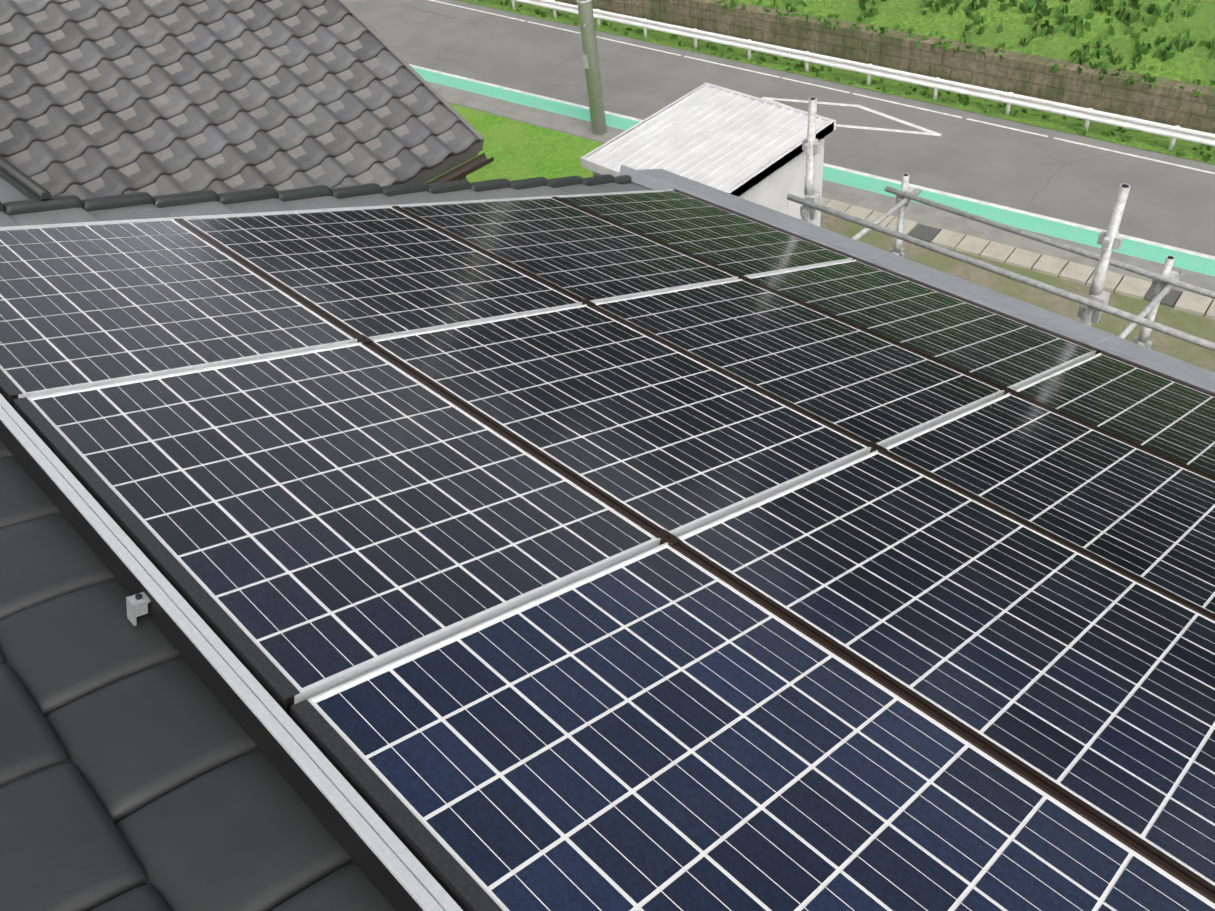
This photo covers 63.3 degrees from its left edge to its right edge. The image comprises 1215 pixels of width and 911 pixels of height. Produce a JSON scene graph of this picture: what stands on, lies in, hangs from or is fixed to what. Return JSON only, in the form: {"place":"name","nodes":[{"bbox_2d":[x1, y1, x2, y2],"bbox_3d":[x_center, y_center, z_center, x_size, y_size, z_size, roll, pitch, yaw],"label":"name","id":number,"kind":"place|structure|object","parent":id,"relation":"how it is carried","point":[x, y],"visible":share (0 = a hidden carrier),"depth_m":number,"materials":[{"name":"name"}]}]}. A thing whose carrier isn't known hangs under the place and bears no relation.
{"place":"outdoors","nodes":[
{"label":"outdoors","id":0,"kind":"place"},
{"bbox_2d":[0,156,54,203],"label":"roof extension","id":1,"kind":"object","parent":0,"point":[16,184],"visible":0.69,"depth_m":4.04,"materials":[{"name":"grey metal"}]},
{"bbox_2d":[0,0,483,199],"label":"roof tiles","id":2,"kind":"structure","parent":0,"point":[450,162],"depth_m":8.15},
{"bbox_2d":[426,153,493,184],"bbox_3d":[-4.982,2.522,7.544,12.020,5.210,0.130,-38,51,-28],"label":"wavy roof gutter","id":3,"kind":"object","parent":2,"relation":"attached to","point":[462,171],"visible":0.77,"depth_m":8.43,"materials":[{"name":"brown metal"}]},
{"bbox_2d":[0,174,651,226],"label":"roof ridge tiles","id":4,"kind":"object","parent":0,"point":[70,208],"visible":0.67,"depth_m":4.62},
{"bbox_2d":[426,103,603,182],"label":"lawn","id":5,"kind":"structure","parent":0,"point":[517,150],"depth_m":19.98,"materials":[{"name":"green plant"}]},
{"bbox_2d":[0,190,1214,910],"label":"solar panel frames","id":6,"kind":"structure","parent":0,"point":[438,862],"depth_m":2.30,"materials":[{"name":"silver metal"}]},
{"bbox_2d":[0,191,1214,910],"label":"solar panel gridlines","id":7,"kind":"object","parent":6,"relation":"in","point":[750,815],"visible":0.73,"depth_m":2.42,"materials":[{"name":"white metal"}]},
{"bbox_2d":[0,191,1214,910],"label":"solar panel cells","id":8,"kind":"object","parent":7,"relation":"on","point":[560,875],"visible":1,"depth_m":2.45,"materials":[{"name":"glass"}]},
{"bbox_2d":[0,192,1214,910],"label":"solar panel busbars","id":9,"kind":"object","parent":8,"relation":"on","point":[656,554],"visible":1,"depth_m":2.45,"materials":[{"name":"silver metal"}]},
{"bbox_2d":[344,0,1214,301],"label":"road asphalt","id":10,"kind":"structure","parent":0,"point":[1050,176],"depth_m":19.17,"materials":[{"name":"grey asphalt"}]},
{"bbox_2d":[409,64,1214,276],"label":"road markings","id":11,"kind":"object","parent":10,"relation":"on","point":[1198,262],"visible":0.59,"depth_m":17.29,"materials":[{"name":"green paint"}]},
{"bbox_2d":[426,81,1214,319],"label":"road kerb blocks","id":12,"kind":"structure","parent":10,"relation":"on","point":[937,226],"depth_m":16.05,"materials":[{"name":"concrete"}]},
{"bbox_2d":[577,0,606,134],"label":"utility pole","id":13,"kind":"object","parent":12,"relation":"on","point":[591,64],"visible":0.88,"depth_m":19.20,"materials":[{"name":"concrete"}]},
{"bbox_2d":[430,0,1214,173],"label":"road edge line","id":14,"kind":"object","parent":10,"relation":"on","point":[857,94],"visible":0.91,"depth_m":20.08,"materials":[{"name":"white paint"}]},
{"bbox_2d":[457,0,1214,164],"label":"verge grass","id":15,"kind":"structure","parent":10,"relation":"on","point":[1146,141],"depth_m":20.28,"materials":[{"name":"green plant"}]},
{"bbox_2d":[474,0,1214,150],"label":"guardrail","id":16,"kind":"object","parent":15,"relation":"on","point":[1088,115],"visible":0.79,"depth_m":19.78,"materials":[{"name":"white metal"}]},
{"bbox_2d":[479,0,1214,161],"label":"bank weeds","id":17,"kind":"object","parent":15,"relation":"on","point":[1131,17],"visible":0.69,"depth_m":18.94,"materials":[{"name":"green plant"}]},
{"bbox_2d":[555,0,1214,133],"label":"retaining wall","id":18,"kind":"structure","parent":15,"relation":"on","point":[1166,101],"depth_m":19.73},
{"bbox_2d":[619,165,1214,392],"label":"roof edge flashing","id":19,"kind":"object","parent":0,"point":[661,179],"visible":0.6,"depth_m":5.28,"materials":[{"name":"grey metal"}]},
{"bbox_2d":[729,0,1214,86],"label":"bank grass","id":20,"kind":"structure","parent":0,"point":[1195,61],"depth_m":18.86,"materials":[{"name":"green plant"}]},
{"bbox_2d":[820,214,1214,371],"bbox_3d":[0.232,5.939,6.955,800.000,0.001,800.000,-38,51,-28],"label":"ground","id":21,"kind":"structure","parent":0,"point":[1203,327],"depth_m":14.71,"materials":[{"name":"beige soil"}]},
{"bbox_2d":[580,83,835,226],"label":"shed","id":22,"kind":"structure","parent":21,"relation":"on","point":[741,145],"depth_m":14.29,"materials":[{"name":"grey metal"}]},
{"bbox_2d":[787,97,1214,350],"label":"scaffold","id":23,"kind":"object","parent":21,"relation":"on","point":[1093,307],"visible":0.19,"depth_m":5.90,"materials":[{"name":"metal"}]},
{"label":"house walls","id":24,"kind":"object","parent":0,"visible":0},
{"bbox_2d":[0,440,395,910],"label":"flat roof tiles","id":25,"kind":"object","parent":24,"relation":"on","point":[139,771],"visible":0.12,"depth_m":1.66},
{"bbox_2d":[0,189,1214,910],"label":"mounting rail","id":26,"kind":"object","parent":25,"relation":"attached to","point":[392,867],"visible":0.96,"depth_m":1.81,"materials":[{"name":"silver metal"}]}
]}

